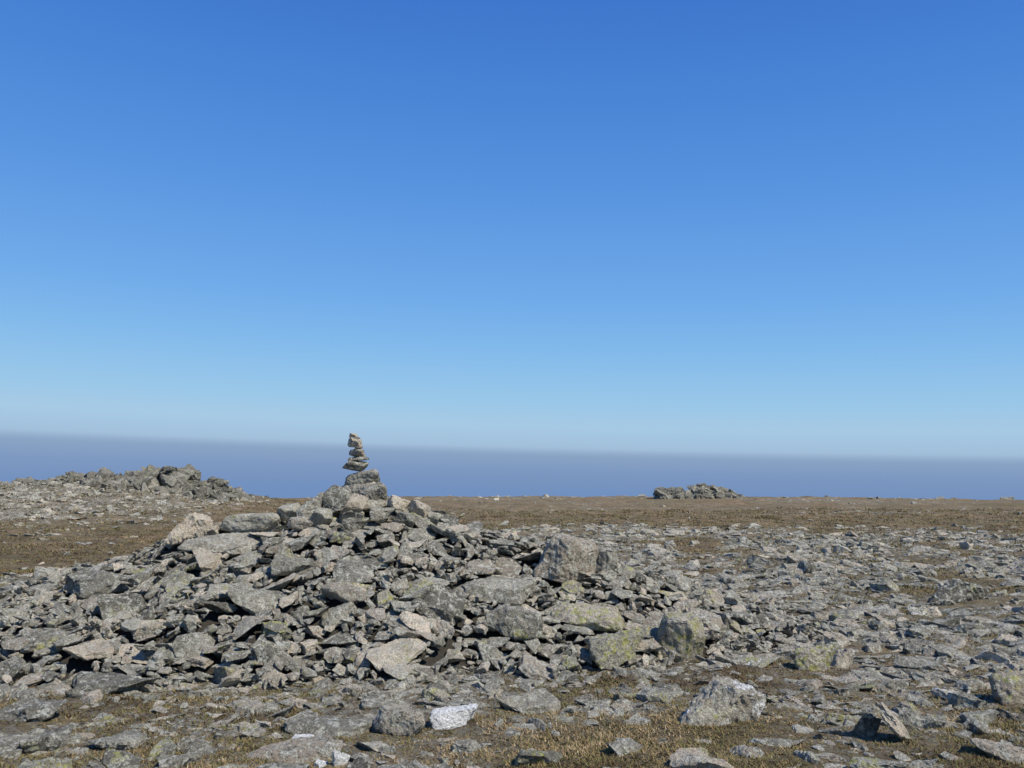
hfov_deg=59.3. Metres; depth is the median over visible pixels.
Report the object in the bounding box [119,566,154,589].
cairn stone
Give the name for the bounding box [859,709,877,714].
rock
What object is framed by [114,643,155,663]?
cairn stone
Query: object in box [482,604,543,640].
cairn stone
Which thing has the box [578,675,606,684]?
rock
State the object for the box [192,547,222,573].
cairn stone
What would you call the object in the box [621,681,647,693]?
rock
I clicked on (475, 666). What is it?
rock
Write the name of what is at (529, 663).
cairn stone
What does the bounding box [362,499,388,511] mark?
cairn stone
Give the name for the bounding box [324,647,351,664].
cairn stone
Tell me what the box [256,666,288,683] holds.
cairn stone
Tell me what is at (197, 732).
rock
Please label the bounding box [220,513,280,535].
cairn stone
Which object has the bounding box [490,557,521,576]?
cairn stone
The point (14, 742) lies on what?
rock
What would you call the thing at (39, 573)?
cairn stone
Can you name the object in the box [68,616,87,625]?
cairn stone
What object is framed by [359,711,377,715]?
rock
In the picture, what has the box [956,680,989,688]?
rock
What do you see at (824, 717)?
rock
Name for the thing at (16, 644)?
cairn stone
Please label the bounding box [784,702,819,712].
rock
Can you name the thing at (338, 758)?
rock
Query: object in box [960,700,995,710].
rock
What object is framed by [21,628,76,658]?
cairn stone
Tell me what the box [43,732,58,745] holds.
rock
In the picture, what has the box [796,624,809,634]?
cairn stone
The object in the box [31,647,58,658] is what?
cairn stone
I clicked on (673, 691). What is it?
rock
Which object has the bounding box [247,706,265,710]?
rock
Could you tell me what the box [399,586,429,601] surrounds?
cairn stone
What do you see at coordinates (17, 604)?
cairn stone
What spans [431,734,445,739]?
rock
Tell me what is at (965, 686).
rock
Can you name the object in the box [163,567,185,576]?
cairn stone
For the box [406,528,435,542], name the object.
cairn stone
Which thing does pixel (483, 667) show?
cairn stone
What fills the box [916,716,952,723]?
rock
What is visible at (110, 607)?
cairn stone
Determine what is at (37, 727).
rock
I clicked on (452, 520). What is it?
cairn stone
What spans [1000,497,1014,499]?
rock
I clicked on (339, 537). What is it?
cairn stone
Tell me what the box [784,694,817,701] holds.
rock
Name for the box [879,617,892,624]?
rock
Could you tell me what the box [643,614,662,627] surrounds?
cairn stone
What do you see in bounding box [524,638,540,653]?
cairn stone
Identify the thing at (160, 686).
rock
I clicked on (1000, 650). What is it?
rock
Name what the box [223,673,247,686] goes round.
rock
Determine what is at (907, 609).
rock
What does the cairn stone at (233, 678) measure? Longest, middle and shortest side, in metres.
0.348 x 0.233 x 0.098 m
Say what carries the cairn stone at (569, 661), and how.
on the stony scree
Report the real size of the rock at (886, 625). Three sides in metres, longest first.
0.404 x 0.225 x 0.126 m
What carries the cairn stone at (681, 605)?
on the cairn stone
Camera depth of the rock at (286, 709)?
6.17 m
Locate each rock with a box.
[0,697,66,722]
[0,728,13,745]
[0,736,42,755]
[0,749,16,760]
[0,760,9,765]
[7,739,21,745]
[11,687,41,699]
[17,757,72,767]
[26,725,39,730]
[28,739,60,754]
[36,697,60,699]
[37,686,74,694]
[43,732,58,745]
[64,692,80,696]
[77,725,93,738]
[88,732,150,749]
[99,710,123,726]
[108,756,147,766]
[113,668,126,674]
[118,764,130,767]
[119,685,148,696]
[145,688,166,697]
[147,749,164,761]
[150,683,166,691]
[153,728,181,740]
[158,752,201,767]
[165,741,199,754]
[184,723,211,741]
[187,707,218,716]
[190,690,218,696]
[191,743,231,755]
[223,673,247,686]
[229,722,262,732]
[233,726,264,738]
[244,683,269,695]
[246,735,344,763]
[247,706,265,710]
[256,761,309,767]
[273,706,296,714]
[274,683,300,690]
[283,715,374,736]
[285,695,314,706]
[292,734,313,738]
[295,689,312,695]
[314,759,328,767]
[319,686,330,690]
[332,749,350,765]
[343,683,367,694]
[345,759,376,767]
[353,742,371,748]
[355,751,398,767]
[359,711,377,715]
[359,716,375,719]
[366,700,386,703]
[373,704,424,735]
[375,694,398,700]
[384,683,399,689]
[386,679,405,686]
[390,698,403,704]
[395,691,417,695]
[401,693,435,705]
[405,678,414,684]
[427,695,452,702]
[430,703,477,729]
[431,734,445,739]
[431,760,451,767]
[435,684,459,693]
[436,692,451,697]
[437,669,446,674]
[443,757,463,765]
[449,699,482,716]
[452,739,480,754]
[456,663,478,672]
[468,686,479,692]
[470,696,495,705]
[480,755,497,767]
[485,692,503,697]
[494,688,560,713]
[514,749,564,766]
[520,680,547,688]
[535,724,572,735]
[541,658,558,669]
[546,653,557,658]
[557,715,585,723]
[570,700,586,709]
[577,693,610,704]
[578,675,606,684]
[591,691,622,710]
[598,707,626,715]
[607,738,642,756]
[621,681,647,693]
[623,699,643,711]
[640,701,651,711]
[649,651,668,661]
[649,680,665,690]
[652,674,680,683]
[661,682,700,703]
[669,747,733,767]
[679,675,767,726]
[681,670,693,674]
[712,657,731,664]
[719,746,757,756]
[739,650,757,654]
[749,738,805,746]
[754,654,774,663]
[776,638,799,654]
[783,722,807,731]
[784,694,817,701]
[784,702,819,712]
[793,698,827,706]
[794,642,839,671]
[798,639,847,652]
[805,717,840,732]
[818,715,834,719]
[820,631,850,647]
[824,594,857,608]
[827,619,839,622]
[829,701,864,711]
[831,616,847,619]
[831,650,853,667]
[836,616,861,632]
[847,684,866,690]
[849,757,908,767]
[852,713,881,737]
[854,626,882,639]
[854,675,885,683]
[854,679,877,687]
[854,684,873,691]
[859,654,889,663]
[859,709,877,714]
[870,702,910,740]
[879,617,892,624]
[879,623,893,627]
[882,677,911,687]
[887,637,912,647]
[894,655,944,670]
[898,704,928,714]
[902,605,919,614]
[910,604,949,619]
[912,719,934,725]
[913,630,951,645]
[916,625,947,629]
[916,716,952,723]
[917,618,940,625]
[918,621,939,627]
[918,759,938,767]
[924,725,951,736]
[925,643,959,658]
[927,578,989,604]
[930,688,981,701]
[931,721,952,727]
[935,625,959,633]
[951,633,977,646]
[953,659,978,664]
[953,680,981,693]
[954,704,974,709]
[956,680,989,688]
[959,709,998,727]
[959,724,976,730]
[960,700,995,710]
[961,629,989,639]
[962,654,975,661]
[968,644,982,652]
[969,651,1005,664]
[970,738,1023,763]
[971,604,997,609]
[976,726,1003,737]
[978,628,1012,639]
[988,669,1023,704]
[989,619,1018,626]
[990,646,1013,654]
[995,642,1016,649]
[999,737,1010,743]
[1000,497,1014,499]
[1002,730,1018,737]
[1003,714,1019,719]
[1013,644,1023,649]
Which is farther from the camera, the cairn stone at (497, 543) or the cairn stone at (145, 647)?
the cairn stone at (497, 543)
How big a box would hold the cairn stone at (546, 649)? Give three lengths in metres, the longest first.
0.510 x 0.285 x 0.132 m
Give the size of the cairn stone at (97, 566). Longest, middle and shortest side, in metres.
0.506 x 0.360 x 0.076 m
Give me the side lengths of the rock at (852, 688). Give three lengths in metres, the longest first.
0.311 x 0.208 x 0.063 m
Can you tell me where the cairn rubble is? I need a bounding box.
[0,512,833,688]
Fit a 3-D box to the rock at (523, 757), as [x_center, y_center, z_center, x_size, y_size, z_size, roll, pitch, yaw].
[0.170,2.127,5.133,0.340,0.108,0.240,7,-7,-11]
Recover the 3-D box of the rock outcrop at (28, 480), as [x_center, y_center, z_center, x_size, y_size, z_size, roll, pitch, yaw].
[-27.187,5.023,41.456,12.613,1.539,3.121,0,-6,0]
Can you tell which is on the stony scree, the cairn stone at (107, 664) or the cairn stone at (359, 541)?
the cairn stone at (107, 664)
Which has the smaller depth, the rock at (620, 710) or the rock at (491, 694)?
the rock at (620, 710)
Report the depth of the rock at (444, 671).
7.37 m
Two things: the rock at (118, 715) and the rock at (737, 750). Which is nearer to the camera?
the rock at (737, 750)
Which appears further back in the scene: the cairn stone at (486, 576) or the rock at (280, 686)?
the cairn stone at (486, 576)
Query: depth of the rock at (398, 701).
6.51 m
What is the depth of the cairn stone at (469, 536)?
9.53 m
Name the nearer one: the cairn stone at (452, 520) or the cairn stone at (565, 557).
the cairn stone at (565, 557)
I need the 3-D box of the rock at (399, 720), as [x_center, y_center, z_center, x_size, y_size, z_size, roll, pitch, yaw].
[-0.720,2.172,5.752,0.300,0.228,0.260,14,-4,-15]
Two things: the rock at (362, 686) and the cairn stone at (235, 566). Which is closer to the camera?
the rock at (362, 686)
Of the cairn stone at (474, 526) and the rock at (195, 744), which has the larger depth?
the cairn stone at (474, 526)
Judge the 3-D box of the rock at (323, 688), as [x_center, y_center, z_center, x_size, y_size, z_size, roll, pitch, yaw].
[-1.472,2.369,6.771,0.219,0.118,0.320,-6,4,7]
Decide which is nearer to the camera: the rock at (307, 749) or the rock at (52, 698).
the rock at (307, 749)
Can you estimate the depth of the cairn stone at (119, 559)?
9.55 m
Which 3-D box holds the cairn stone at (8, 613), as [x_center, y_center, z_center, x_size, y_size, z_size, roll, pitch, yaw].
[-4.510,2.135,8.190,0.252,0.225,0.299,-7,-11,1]
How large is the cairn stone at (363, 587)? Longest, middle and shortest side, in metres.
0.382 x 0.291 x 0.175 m
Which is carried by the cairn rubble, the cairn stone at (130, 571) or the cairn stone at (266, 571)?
the cairn stone at (130, 571)
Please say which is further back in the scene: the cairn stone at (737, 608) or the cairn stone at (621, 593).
the cairn stone at (737, 608)
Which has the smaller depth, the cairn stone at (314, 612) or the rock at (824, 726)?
the rock at (824, 726)
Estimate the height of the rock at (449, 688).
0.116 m
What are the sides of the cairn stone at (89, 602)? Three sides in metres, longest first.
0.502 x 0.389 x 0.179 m
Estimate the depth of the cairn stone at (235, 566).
8.67 m
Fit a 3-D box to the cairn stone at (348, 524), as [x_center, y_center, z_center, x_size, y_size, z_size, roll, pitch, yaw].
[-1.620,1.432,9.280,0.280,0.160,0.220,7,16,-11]
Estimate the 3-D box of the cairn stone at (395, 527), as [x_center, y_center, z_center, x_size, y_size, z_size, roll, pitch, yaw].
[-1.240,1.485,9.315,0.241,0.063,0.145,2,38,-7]
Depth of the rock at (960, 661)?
7.94 m
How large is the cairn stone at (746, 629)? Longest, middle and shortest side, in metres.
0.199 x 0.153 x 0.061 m
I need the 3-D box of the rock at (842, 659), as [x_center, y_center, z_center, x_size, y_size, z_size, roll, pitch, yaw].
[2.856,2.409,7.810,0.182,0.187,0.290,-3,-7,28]
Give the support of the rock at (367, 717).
on the ground at (542, 505)
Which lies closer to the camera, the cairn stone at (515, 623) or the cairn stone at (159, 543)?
the cairn stone at (515, 623)
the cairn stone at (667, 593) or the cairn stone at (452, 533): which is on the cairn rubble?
the cairn stone at (452, 533)
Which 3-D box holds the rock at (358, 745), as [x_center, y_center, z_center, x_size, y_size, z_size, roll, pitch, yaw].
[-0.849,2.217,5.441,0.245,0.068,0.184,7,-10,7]
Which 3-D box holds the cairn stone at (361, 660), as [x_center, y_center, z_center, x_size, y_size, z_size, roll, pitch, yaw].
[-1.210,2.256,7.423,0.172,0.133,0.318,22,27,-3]
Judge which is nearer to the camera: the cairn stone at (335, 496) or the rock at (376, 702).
the rock at (376, 702)
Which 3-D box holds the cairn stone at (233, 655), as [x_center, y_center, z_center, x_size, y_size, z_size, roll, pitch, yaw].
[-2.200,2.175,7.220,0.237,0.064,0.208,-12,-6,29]
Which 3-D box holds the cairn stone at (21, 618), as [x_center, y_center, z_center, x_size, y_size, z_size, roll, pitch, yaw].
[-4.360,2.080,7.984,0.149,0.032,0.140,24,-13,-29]
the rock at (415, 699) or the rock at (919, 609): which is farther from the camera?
the rock at (919, 609)
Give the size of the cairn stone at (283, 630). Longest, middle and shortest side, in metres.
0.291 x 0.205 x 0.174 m
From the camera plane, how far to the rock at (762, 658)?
7.79 m
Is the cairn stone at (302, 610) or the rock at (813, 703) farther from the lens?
the cairn stone at (302, 610)
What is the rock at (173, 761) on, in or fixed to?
on the ground at (542, 505)
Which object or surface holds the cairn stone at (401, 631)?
on the ground at (542, 505)
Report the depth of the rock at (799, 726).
5.81 m
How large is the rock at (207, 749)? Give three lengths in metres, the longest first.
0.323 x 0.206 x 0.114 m
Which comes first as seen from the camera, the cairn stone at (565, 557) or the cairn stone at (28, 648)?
the cairn stone at (28, 648)
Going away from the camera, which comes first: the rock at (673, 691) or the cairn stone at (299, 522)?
the rock at (673, 691)
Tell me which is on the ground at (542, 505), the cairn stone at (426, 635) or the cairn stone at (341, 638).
the cairn stone at (341, 638)
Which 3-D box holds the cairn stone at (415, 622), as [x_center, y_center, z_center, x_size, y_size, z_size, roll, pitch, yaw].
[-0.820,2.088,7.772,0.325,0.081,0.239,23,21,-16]
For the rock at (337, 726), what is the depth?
5.71 m
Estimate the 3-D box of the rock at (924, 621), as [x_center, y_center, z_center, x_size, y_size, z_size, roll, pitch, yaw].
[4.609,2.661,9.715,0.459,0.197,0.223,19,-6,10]
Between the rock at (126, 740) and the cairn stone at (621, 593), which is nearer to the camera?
the rock at (126, 740)
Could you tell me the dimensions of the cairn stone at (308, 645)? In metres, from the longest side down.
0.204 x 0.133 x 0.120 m
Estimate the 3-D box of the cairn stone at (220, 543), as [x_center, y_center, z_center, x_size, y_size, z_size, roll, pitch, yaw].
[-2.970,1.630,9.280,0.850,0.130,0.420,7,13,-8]
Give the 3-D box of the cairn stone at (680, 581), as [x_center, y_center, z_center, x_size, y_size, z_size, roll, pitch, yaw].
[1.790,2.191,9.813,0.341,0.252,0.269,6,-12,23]
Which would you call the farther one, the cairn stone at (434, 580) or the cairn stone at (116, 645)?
the cairn stone at (434, 580)
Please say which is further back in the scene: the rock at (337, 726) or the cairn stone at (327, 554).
the cairn stone at (327, 554)
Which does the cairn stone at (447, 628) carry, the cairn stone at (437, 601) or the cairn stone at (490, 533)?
the cairn stone at (437, 601)
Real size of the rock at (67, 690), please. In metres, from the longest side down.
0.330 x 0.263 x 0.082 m
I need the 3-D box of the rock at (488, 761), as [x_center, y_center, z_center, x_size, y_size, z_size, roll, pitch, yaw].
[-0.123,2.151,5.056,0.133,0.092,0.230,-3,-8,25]
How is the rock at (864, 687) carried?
on the ground at (542, 505)
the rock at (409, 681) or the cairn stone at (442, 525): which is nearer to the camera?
the rock at (409, 681)
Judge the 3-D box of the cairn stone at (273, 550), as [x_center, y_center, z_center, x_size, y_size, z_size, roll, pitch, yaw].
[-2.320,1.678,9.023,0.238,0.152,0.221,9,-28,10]
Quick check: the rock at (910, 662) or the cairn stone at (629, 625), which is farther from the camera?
the cairn stone at (629, 625)
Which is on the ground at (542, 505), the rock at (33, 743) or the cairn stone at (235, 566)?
the rock at (33, 743)
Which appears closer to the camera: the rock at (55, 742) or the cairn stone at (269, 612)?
the rock at (55, 742)
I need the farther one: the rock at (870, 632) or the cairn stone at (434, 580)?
the rock at (870, 632)
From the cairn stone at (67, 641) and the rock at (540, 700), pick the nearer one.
the rock at (540, 700)
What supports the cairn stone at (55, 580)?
on the ground at (542, 505)
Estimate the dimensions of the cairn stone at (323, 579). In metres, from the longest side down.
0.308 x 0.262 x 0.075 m
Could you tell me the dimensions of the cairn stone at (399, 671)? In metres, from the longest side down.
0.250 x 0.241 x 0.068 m
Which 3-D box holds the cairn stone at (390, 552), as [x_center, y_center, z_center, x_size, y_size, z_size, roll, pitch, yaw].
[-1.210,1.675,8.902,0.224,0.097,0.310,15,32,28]
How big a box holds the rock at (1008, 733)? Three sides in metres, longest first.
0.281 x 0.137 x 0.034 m
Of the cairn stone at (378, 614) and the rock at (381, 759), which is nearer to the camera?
the rock at (381, 759)
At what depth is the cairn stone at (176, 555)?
9.07 m
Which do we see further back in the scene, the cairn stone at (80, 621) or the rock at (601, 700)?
the cairn stone at (80, 621)
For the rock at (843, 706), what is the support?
on the ground at (542, 505)
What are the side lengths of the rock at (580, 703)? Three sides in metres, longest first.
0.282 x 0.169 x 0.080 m
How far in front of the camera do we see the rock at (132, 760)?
5.14 m
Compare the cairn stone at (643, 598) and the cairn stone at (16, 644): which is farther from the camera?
the cairn stone at (643, 598)
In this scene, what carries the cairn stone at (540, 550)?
on the cairn rubble
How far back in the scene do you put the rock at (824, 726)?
5.73 m
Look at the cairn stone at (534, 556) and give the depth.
9.30 m
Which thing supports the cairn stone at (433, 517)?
on the ground at (542, 505)
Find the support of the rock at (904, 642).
on the ground at (542, 505)
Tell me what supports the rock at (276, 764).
on the ground at (542, 505)
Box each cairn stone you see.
[0,608,31,627]
[0,654,25,685]
[2,637,29,651]
[8,601,20,607]
[11,672,44,688]
[13,616,29,620]
[14,586,29,594]
[18,604,29,610]
[20,644,36,652]
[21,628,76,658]
[24,595,51,608]
[29,566,63,587]
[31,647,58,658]
[33,583,64,590]
[33,589,59,606]
[43,577,61,583]
[44,616,56,627]
[48,605,74,617]
[51,634,79,650]
[62,638,113,659]
[64,567,132,598]
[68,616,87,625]
[73,671,160,694]
[74,561,85,571]
[78,640,120,649]
[81,563,94,566]
[81,593,122,614]
[91,563,102,569]
[97,592,147,619]
[99,618,121,632]
[101,657,112,672]
[107,561,131,569]
[113,610,136,621]
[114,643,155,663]
[115,558,125,561]
[116,664,150,675]
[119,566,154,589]
[120,568,139,574]
[120,618,140,631]
[123,589,141,593]
[131,622,165,640]
[134,619,165,625]
[134,633,155,642]
[134,645,158,650]
[152,567,171,576]
[153,646,169,668]
[154,539,181,547]
[155,602,170,617]
[155,643,171,649]
[159,592,188,610]
[161,512,213,544]
[162,551,189,559]
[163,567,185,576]
[165,569,199,599]
[171,632,214,657]
[177,532,262,554]
[179,554,193,563]
[182,614,197,632]
[186,655,213,668]
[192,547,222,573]
[195,593,213,601]
[201,601,237,613]
[202,644,231,653]
[206,581,257,601]
[218,666,243,687]
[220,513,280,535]
[223,649,251,661]
[226,550,261,578]
[226,586,283,615]
[229,562,246,571]
[233,616,261,639]
[246,572,263,581]
[248,532,278,536]
[251,641,281,665]
[255,608,276,621]
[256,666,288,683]
[257,558,271,562]
[259,565,279,588]
[260,537,285,547]
[261,620,293,643]
[262,573,295,590]
[265,543,295,555]
[270,548,320,575]
[276,502,300,521]
[277,649,303,680]
[278,591,297,607]
[284,613,300,625]
[287,516,313,529]
[287,534,315,550]
[292,605,310,627]
[296,492,323,516]
[300,639,318,654]
[301,527,330,547]
[301,665,316,678]
[302,606,328,616]
[307,576,332,585]
[309,508,332,524]
[312,547,338,561]
[314,524,329,529]
[315,560,335,572]
[318,601,356,631]
[318,631,355,644]
[321,582,365,602]
[322,484,353,516]
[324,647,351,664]
[329,532,353,542]
[330,545,352,562]
[333,554,373,582]
[335,582,375,602]
[338,527,359,543]
[339,510,364,521]
[340,493,368,513]
[341,482,375,494]
[341,517,368,531]
[342,460,368,471]
[342,648,358,662]
[344,469,379,485]
[347,438,362,446]
[348,456,369,460]
[349,433,357,437]
[349,449,365,456]
[351,527,372,540]
[352,644,372,673]
[354,534,364,548]
[355,553,387,568]
[360,481,387,500]
[361,523,384,533]
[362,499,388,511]
[365,608,386,620]
[366,637,426,670]
[369,507,394,520]
[373,589,397,612]
[374,635,389,639]
[375,529,394,546]
[376,545,399,564]
[381,522,403,532]
[383,664,413,679]
[388,495,410,511]
[390,600,419,612]
[391,578,408,596]
[393,511,414,527]
[393,627,421,637]
[395,507,410,514]
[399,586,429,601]
[399,611,431,636]
[403,578,432,593]
[404,551,423,563]
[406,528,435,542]
[407,500,430,517]
[407,512,438,535]
[407,539,425,547]
[412,583,466,625]
[415,631,435,641]
[418,577,450,585]
[426,541,447,555]
[427,511,443,524]
[427,524,449,536]
[432,510,447,522]
[434,512,459,525]
[434,619,454,638]
[437,522,450,530]
[438,555,459,568]
[444,649,464,663]
[445,528,466,543]
[450,524,468,532]
[458,558,495,576]
[460,521,482,532]
[460,529,485,546]
[460,576,537,605]
[473,543,491,558]
[475,640,507,665]
[477,661,489,672]
[482,532,500,542]
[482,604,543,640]
[484,534,496,539]
[484,575,513,577]
[485,538,520,554]
[487,637,509,647]
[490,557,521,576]
[501,531,517,538]
[514,574,533,578]
[518,650,557,680]
[519,551,540,560]
[522,577,541,582]
[522,604,543,615]
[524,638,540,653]
[531,548,543,557]
[533,533,598,582]
[537,643,573,655]
[551,603,625,631]
[560,580,587,601]
[560,654,581,669]
[561,624,593,634]
[571,645,592,664]
[588,627,646,669]
[595,549,617,573]
[605,576,630,588]
[611,588,633,598]
[621,564,635,578]
[622,622,642,629]
[631,570,645,583]
[636,594,653,602]
[636,638,661,651]
[637,592,656,601]
[638,625,658,639]
[641,572,659,586]
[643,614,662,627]
[653,574,668,587]
[655,611,705,662]
[659,590,687,599]
[663,572,692,596]
[663,582,679,591]
[673,599,699,611]
[687,591,704,599]
[689,607,726,631]
[703,588,724,608]
[705,629,726,640]
[712,611,734,631]
[722,610,771,629]
[723,597,742,605]
[729,620,742,634]
[731,605,745,612]
[740,625,755,634]
[760,611,778,620]
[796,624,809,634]
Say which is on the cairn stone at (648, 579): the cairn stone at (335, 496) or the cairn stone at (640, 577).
the cairn stone at (640, 577)
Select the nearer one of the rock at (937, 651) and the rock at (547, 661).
the rock at (547, 661)
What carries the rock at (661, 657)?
on the ground at (542, 505)
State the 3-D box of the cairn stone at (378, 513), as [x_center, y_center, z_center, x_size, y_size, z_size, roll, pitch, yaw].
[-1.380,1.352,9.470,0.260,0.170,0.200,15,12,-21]
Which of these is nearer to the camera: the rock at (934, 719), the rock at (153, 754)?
the rock at (153, 754)
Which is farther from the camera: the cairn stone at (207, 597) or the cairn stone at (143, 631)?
the cairn stone at (207, 597)
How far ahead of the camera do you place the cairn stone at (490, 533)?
10.06 m
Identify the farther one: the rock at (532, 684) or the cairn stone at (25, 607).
the cairn stone at (25, 607)
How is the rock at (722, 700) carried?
on the ground at (542, 505)
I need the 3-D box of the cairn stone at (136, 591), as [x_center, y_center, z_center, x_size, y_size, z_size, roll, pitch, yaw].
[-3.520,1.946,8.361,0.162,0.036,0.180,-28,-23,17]
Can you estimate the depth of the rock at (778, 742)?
5.42 m
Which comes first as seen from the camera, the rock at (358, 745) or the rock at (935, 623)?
the rock at (358, 745)
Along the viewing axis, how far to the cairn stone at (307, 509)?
9.60 m
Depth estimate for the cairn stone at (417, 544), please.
9.11 m
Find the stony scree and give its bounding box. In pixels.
[0,481,1023,767]
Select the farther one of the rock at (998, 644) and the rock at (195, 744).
the rock at (998, 644)
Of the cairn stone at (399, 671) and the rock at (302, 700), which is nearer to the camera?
the rock at (302, 700)
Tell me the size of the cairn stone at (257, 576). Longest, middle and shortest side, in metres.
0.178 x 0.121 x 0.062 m
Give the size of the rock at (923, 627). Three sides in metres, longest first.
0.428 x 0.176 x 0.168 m
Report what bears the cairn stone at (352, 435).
on the cairn stone
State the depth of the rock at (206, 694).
6.71 m
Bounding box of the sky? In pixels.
[0,0,1023,499]
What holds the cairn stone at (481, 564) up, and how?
on the ground at (542, 505)
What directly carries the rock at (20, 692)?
on the ground at (542, 505)
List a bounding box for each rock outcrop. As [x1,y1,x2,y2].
[0,476,41,484]
[1,464,255,502]
[653,483,746,498]
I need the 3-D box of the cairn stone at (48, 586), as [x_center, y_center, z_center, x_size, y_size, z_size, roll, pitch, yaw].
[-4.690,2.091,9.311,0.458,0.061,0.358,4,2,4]
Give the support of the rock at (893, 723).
on the ground at (542, 505)
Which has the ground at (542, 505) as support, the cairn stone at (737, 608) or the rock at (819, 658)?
the rock at (819, 658)
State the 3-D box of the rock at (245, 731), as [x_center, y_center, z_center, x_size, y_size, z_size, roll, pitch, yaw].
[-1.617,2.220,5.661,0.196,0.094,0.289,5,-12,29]
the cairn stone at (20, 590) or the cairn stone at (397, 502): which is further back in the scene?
the cairn stone at (397, 502)
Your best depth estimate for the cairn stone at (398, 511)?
9.68 m
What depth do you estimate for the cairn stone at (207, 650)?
7.27 m
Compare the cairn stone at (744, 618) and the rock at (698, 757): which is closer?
the rock at (698, 757)
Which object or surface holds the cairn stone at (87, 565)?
on the cairn stone at (78, 566)
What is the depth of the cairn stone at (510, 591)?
8.47 m
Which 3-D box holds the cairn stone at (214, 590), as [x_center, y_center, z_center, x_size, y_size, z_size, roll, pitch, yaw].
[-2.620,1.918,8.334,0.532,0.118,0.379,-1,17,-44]
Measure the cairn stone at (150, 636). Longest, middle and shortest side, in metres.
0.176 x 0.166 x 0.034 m
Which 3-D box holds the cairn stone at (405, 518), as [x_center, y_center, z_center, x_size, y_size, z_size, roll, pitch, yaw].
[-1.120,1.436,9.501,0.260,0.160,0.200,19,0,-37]
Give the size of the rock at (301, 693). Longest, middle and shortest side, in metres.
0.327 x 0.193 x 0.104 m
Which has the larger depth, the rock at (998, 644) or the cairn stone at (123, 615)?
the rock at (998, 644)
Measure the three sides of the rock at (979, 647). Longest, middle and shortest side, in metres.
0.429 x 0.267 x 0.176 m
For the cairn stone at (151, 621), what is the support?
on the cairn stone at (143, 631)
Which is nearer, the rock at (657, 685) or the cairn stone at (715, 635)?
the rock at (657, 685)
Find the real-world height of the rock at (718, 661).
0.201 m
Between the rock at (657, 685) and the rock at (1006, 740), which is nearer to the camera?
the rock at (1006, 740)
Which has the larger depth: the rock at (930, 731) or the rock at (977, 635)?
the rock at (977, 635)
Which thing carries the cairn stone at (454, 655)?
on the ground at (542, 505)
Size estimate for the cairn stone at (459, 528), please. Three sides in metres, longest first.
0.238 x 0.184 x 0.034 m
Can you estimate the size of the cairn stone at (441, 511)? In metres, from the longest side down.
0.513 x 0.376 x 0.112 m
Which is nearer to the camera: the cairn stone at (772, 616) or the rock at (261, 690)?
the rock at (261, 690)
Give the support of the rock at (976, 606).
on the ground at (542, 505)
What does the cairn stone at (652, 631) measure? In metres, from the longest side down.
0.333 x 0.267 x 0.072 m
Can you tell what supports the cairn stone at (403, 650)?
on the cairn stone at (399, 671)
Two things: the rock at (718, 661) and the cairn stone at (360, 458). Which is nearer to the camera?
the rock at (718, 661)
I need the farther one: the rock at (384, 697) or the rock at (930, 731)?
the rock at (384, 697)
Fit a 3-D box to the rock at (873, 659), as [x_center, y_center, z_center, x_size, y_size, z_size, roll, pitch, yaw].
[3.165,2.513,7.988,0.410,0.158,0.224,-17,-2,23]
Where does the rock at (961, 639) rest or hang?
on the ground at (542, 505)
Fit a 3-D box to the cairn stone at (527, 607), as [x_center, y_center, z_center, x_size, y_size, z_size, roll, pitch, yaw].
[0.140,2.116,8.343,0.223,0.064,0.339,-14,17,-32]
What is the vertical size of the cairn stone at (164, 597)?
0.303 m
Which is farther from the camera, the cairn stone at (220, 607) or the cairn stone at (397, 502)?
the cairn stone at (397, 502)
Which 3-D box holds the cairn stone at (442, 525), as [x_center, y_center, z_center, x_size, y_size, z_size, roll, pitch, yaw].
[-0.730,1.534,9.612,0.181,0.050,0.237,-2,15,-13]
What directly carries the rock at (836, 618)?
on the ground at (542, 505)
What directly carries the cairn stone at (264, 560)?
on the ground at (542, 505)
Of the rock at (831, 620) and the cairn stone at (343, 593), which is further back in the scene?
the rock at (831, 620)
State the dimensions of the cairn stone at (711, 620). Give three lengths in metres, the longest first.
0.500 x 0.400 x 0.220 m
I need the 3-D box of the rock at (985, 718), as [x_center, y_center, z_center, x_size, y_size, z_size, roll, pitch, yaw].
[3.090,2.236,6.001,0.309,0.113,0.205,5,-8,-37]
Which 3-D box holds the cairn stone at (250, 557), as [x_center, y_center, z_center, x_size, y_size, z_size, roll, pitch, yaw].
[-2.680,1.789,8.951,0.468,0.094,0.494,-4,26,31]
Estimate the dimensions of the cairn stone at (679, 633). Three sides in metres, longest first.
0.520 x 0.500 x 0.450 m
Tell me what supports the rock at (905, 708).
on the ground at (542, 505)
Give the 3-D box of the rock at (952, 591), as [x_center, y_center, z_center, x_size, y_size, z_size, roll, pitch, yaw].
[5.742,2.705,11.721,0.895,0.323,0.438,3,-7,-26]
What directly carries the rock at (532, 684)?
on the ground at (542, 505)
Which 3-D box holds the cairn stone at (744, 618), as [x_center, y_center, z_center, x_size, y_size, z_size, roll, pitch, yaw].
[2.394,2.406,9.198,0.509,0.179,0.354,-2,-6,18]
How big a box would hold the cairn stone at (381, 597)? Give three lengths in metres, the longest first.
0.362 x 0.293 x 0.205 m
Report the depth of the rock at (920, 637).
8.66 m
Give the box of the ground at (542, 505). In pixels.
[0,483,1023,767]

